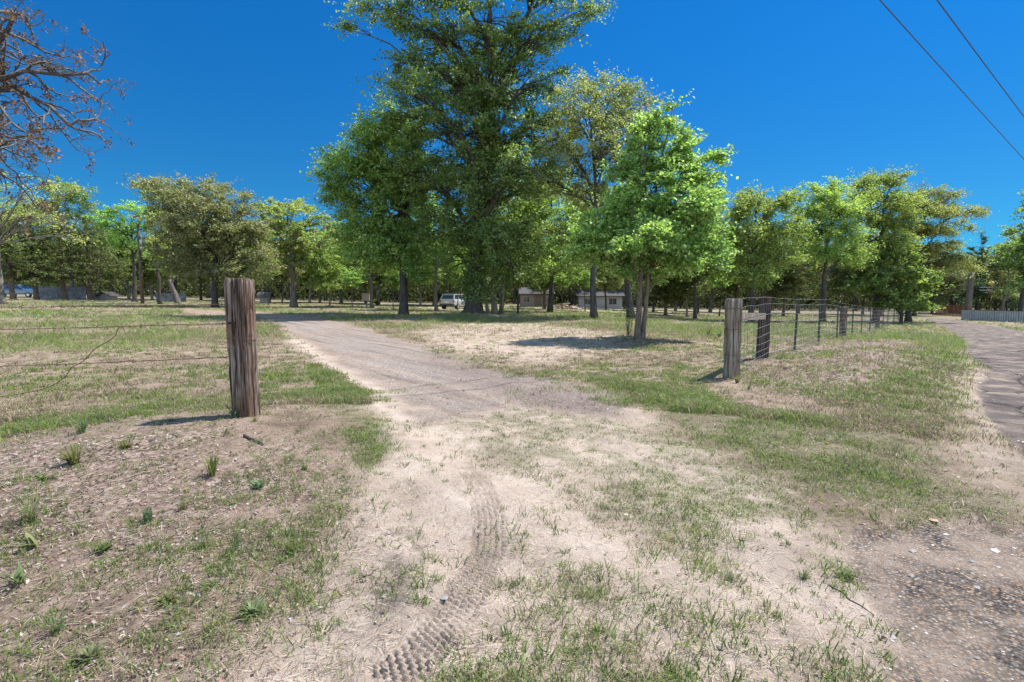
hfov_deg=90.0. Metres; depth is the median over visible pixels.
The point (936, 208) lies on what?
oak tree
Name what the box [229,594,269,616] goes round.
weed
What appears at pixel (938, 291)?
cedar tree
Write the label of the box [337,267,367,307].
sapling
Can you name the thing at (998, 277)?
shade tree
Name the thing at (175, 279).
oak tree
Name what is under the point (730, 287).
cedar tree
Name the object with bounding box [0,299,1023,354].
grass
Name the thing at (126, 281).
shade tree
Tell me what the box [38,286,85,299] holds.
panel fence
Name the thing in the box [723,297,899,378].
wire fence
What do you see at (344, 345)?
driveway
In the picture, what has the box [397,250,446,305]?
oak tree
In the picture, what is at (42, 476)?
weed
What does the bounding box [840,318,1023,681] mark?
road
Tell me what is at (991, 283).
yard ornament
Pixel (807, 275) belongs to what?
oak tree
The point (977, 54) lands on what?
power line
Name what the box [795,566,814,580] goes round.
grass clump
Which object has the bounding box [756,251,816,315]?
cedar tree
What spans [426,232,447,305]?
shade tree
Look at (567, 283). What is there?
sapling
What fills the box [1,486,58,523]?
grass clump
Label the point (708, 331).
weed
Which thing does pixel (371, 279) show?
oak tree
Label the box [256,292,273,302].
shed
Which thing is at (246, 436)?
stick
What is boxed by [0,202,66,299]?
cedar tree
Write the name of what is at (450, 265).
shade tree
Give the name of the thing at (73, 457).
weed
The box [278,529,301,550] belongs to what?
grass clump
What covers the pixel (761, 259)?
oak tree
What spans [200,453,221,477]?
weed
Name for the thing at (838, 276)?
cedar tree
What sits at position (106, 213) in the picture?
oak tree
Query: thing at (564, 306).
rubble pile
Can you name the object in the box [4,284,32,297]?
parked car
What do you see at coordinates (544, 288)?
cedar tree
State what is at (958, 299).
conifer tree
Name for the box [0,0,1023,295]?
sky
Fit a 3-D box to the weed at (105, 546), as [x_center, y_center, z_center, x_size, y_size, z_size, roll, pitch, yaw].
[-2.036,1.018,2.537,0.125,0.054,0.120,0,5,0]
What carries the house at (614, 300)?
on the ground at (1012, 476)
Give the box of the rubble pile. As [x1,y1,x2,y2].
[553,303,582,309]
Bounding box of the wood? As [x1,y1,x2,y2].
[1,232,1023,310]
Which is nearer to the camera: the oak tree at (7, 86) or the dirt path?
the oak tree at (7, 86)
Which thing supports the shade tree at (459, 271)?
on the ground at (1012, 476)
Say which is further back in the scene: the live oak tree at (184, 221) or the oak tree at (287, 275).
the oak tree at (287, 275)
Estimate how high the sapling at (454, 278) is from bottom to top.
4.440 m
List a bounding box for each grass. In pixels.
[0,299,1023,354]
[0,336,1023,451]
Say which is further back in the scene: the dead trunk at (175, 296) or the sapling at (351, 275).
the dead trunk at (175, 296)
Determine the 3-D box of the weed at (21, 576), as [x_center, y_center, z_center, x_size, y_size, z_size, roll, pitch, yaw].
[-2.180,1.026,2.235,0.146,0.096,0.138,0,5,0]
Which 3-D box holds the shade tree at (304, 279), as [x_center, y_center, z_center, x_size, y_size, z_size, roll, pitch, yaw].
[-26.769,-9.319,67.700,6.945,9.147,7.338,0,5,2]
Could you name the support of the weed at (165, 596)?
on the ground at (1012, 476)
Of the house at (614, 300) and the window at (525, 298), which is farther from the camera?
the house at (614, 300)
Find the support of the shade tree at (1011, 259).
on the ground at (1012, 476)
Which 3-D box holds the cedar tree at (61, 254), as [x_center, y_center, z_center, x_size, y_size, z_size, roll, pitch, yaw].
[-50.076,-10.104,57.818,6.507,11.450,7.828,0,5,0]
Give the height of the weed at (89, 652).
0.054 m
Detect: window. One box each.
[523,296,529,301]
[609,298,616,304]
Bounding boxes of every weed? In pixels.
[0,559,28,585]
[16,532,38,548]
[30,472,57,480]
[41,443,97,464]
[70,637,108,666]
[88,539,117,552]
[119,441,136,448]
[143,506,151,523]
[150,590,179,605]
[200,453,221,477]
[223,404,242,417]
[226,528,239,553]
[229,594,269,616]
[249,478,267,489]
[705,326,712,334]
[731,375,743,382]
[832,567,864,580]
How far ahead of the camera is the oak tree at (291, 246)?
48.57 m
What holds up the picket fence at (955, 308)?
on the ground at (1012, 476)
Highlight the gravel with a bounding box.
[189,354,1023,681]
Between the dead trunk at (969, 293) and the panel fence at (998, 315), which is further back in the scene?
the dead trunk at (969, 293)
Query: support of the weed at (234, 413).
on the ground at (1012, 476)
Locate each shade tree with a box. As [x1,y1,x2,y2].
[0,197,40,268]
[8,175,105,297]
[74,218,135,291]
[98,236,146,298]
[118,246,176,299]
[173,241,226,299]
[287,237,333,302]
[299,76,450,314]
[316,226,358,302]
[323,0,617,313]
[334,236,391,302]
[393,191,482,310]
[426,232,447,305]
[440,238,490,282]
[455,178,570,313]
[497,218,550,313]
[544,238,589,305]
[630,254,667,311]
[665,196,749,318]
[666,274,711,316]
[694,232,726,311]
[737,228,797,296]
[976,227,1022,309]
[983,189,1023,310]
[984,234,1022,288]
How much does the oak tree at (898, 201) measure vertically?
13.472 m
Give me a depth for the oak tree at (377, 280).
68.90 m
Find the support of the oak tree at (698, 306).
on the ground at (1012, 476)
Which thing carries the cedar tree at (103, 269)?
on the ground at (1012, 476)
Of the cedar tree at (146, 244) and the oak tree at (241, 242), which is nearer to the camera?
the cedar tree at (146, 244)
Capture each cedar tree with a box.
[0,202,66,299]
[0,205,59,299]
[30,199,95,299]
[56,202,131,299]
[127,177,172,303]
[523,246,571,308]
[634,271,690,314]
[710,237,785,298]
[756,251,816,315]
[818,245,876,305]
[857,259,906,315]
[894,255,956,314]
[922,253,967,313]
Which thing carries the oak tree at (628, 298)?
on the ground at (1012, 476)
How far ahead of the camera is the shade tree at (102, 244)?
69.30 m
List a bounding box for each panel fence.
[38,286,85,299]
[87,292,99,299]
[155,293,185,301]
[961,309,1023,321]
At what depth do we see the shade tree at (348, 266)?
73.87 m
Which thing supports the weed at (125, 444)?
on the ground at (1012, 476)
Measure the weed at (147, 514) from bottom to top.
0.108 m
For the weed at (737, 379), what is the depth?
7.75 m
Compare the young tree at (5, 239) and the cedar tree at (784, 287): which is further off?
the cedar tree at (784, 287)
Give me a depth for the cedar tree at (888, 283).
64.95 m
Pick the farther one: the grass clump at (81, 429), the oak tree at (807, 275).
the oak tree at (807, 275)
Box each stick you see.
[243,434,263,444]
[828,584,872,613]
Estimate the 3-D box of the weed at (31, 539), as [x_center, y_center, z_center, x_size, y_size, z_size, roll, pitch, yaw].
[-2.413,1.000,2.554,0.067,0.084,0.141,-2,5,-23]
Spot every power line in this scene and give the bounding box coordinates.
[879,0,1023,158]
[936,0,1023,116]
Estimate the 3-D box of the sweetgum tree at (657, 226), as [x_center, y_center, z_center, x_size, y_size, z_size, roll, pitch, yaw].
[4.217,-3.391,15.161,5.199,7.276,4.737,-4,7,-42]
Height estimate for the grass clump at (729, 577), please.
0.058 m
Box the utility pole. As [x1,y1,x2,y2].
[136,223,144,303]
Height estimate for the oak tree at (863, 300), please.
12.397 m
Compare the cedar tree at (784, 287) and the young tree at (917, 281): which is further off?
the cedar tree at (784, 287)
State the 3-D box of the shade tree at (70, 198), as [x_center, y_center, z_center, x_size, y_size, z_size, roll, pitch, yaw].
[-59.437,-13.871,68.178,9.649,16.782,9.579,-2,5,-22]
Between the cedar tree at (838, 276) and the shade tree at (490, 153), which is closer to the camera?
the shade tree at (490, 153)
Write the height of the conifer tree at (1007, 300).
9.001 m
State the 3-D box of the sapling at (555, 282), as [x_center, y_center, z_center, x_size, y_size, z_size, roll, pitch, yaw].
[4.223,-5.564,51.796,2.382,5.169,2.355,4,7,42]
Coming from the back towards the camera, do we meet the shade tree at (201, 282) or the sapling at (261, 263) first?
the shade tree at (201, 282)
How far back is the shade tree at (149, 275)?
64.45 m
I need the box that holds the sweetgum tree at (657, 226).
[549,89,746,339]
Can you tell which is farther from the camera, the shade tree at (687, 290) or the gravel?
the shade tree at (687, 290)
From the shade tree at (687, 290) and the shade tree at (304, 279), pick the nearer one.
the shade tree at (687, 290)
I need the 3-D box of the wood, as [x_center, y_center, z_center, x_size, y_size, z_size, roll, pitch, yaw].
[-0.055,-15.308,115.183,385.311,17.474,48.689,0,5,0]
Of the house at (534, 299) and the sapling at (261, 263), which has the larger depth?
the house at (534, 299)
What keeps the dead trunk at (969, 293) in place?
on the ground at (1012, 476)
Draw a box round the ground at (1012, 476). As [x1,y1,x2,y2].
[0,294,1023,681]
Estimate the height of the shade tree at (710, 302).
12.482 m
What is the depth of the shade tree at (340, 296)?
77.46 m
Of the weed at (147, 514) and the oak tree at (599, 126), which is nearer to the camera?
the weed at (147, 514)
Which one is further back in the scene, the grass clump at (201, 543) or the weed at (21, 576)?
the grass clump at (201, 543)
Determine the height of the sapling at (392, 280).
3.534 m
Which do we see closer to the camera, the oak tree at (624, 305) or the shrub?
the shrub
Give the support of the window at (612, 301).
in the house at (614, 300)
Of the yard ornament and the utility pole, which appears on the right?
the yard ornament
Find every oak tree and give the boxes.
[0,0,136,240]
[82,199,158,301]
[116,170,287,306]
[133,228,201,290]
[201,231,248,274]
[235,221,284,291]
[240,196,343,306]
[263,239,306,303]
[297,228,340,302]
[301,251,358,307]
[319,222,408,307]
[352,251,399,304]
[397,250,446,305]
[502,164,601,311]
[515,59,679,318]
[532,180,689,318]
[582,261,623,308]
[608,279,632,308]
[697,252,720,312]
[716,179,824,321]
[780,175,891,321]
[791,239,840,313]
[834,229,891,313]
[840,164,933,322]
[886,176,992,321]
[955,266,1004,294]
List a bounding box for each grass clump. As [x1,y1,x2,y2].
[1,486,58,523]
[37,601,80,635]
[69,413,98,433]
[171,495,193,511]
[190,531,214,549]
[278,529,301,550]
[297,459,309,470]
[718,567,737,582]
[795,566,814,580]
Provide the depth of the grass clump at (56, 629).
1.95 m
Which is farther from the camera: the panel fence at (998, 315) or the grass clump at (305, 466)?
the panel fence at (998, 315)
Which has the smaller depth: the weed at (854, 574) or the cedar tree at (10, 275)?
the weed at (854, 574)
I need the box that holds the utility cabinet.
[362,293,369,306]
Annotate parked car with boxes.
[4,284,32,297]
[439,293,465,308]
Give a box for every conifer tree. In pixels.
[926,260,1003,312]
[959,231,992,309]
[973,259,1023,310]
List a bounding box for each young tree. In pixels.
[0,171,103,303]
[837,241,954,323]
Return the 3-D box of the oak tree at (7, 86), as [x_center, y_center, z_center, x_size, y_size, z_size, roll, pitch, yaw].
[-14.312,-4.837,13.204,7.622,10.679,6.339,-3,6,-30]
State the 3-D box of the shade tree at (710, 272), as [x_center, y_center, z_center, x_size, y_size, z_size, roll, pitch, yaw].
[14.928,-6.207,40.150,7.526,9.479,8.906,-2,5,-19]
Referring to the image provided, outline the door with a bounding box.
[534,295,540,306]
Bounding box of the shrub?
[621,307,635,336]
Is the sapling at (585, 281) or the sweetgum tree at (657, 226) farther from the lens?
the sapling at (585, 281)
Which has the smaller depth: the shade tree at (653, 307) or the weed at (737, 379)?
the weed at (737, 379)
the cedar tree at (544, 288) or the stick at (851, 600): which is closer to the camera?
the stick at (851, 600)
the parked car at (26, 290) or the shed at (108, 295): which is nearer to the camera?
the shed at (108, 295)
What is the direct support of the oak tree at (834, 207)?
on the ground at (1012, 476)
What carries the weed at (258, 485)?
on the ground at (1012, 476)
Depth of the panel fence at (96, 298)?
62.77 m
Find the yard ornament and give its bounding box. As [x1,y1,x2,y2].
[979,281,996,309]
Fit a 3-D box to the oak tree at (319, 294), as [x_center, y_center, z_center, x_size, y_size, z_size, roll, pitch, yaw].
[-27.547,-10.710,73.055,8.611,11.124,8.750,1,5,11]
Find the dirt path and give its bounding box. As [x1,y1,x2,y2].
[294,306,717,312]
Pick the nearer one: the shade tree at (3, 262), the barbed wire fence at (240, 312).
the barbed wire fence at (240, 312)
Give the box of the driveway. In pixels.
[182,309,893,681]
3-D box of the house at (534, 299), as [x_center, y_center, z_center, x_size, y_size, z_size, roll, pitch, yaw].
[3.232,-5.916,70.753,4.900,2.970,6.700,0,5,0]
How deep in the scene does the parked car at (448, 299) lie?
53.93 m
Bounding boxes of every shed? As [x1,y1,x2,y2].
[94,292,121,299]
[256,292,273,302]
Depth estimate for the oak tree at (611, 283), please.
62.58 m
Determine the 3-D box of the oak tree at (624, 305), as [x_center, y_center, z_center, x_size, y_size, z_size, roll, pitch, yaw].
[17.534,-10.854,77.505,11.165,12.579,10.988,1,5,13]
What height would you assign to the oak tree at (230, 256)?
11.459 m
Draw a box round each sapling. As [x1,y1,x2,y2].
[252,259,281,304]
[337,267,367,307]
[381,271,399,309]
[445,268,464,309]
[545,260,562,305]
[556,264,573,309]
[573,267,598,311]
[706,271,739,315]
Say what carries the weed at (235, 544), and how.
on the ground at (1012, 476)
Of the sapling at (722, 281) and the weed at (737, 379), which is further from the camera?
the sapling at (722, 281)
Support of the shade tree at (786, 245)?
on the ground at (1012, 476)
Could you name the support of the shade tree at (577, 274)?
on the ground at (1012, 476)
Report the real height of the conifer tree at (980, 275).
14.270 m
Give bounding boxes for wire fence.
[0,278,260,416]
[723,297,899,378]
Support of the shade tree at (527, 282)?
on the ground at (1012, 476)
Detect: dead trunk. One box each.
[168,276,180,303]
[964,273,973,309]
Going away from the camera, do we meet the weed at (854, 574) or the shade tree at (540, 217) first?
the weed at (854, 574)
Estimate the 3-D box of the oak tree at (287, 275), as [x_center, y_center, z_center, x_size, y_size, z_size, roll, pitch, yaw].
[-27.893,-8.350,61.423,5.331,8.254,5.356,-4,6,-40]
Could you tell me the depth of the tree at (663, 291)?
47.09 m
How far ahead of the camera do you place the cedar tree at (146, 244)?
49.03 m
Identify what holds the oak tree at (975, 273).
on the ground at (1012, 476)
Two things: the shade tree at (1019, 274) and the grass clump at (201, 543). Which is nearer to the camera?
the grass clump at (201, 543)
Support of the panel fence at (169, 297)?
on the ground at (1012, 476)
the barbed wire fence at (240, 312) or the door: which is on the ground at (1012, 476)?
the barbed wire fence at (240, 312)
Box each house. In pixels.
[519,287,554,306]
[576,290,624,308]
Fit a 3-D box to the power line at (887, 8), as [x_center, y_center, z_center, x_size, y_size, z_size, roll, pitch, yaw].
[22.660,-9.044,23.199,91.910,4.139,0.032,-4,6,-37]
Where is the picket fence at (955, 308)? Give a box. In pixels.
[932,305,968,316]
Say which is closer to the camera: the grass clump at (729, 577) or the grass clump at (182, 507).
the grass clump at (729, 577)
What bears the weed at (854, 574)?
on the driveway
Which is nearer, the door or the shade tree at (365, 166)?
the shade tree at (365, 166)
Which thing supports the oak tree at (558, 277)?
on the ground at (1012, 476)
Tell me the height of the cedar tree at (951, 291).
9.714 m
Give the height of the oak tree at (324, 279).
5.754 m

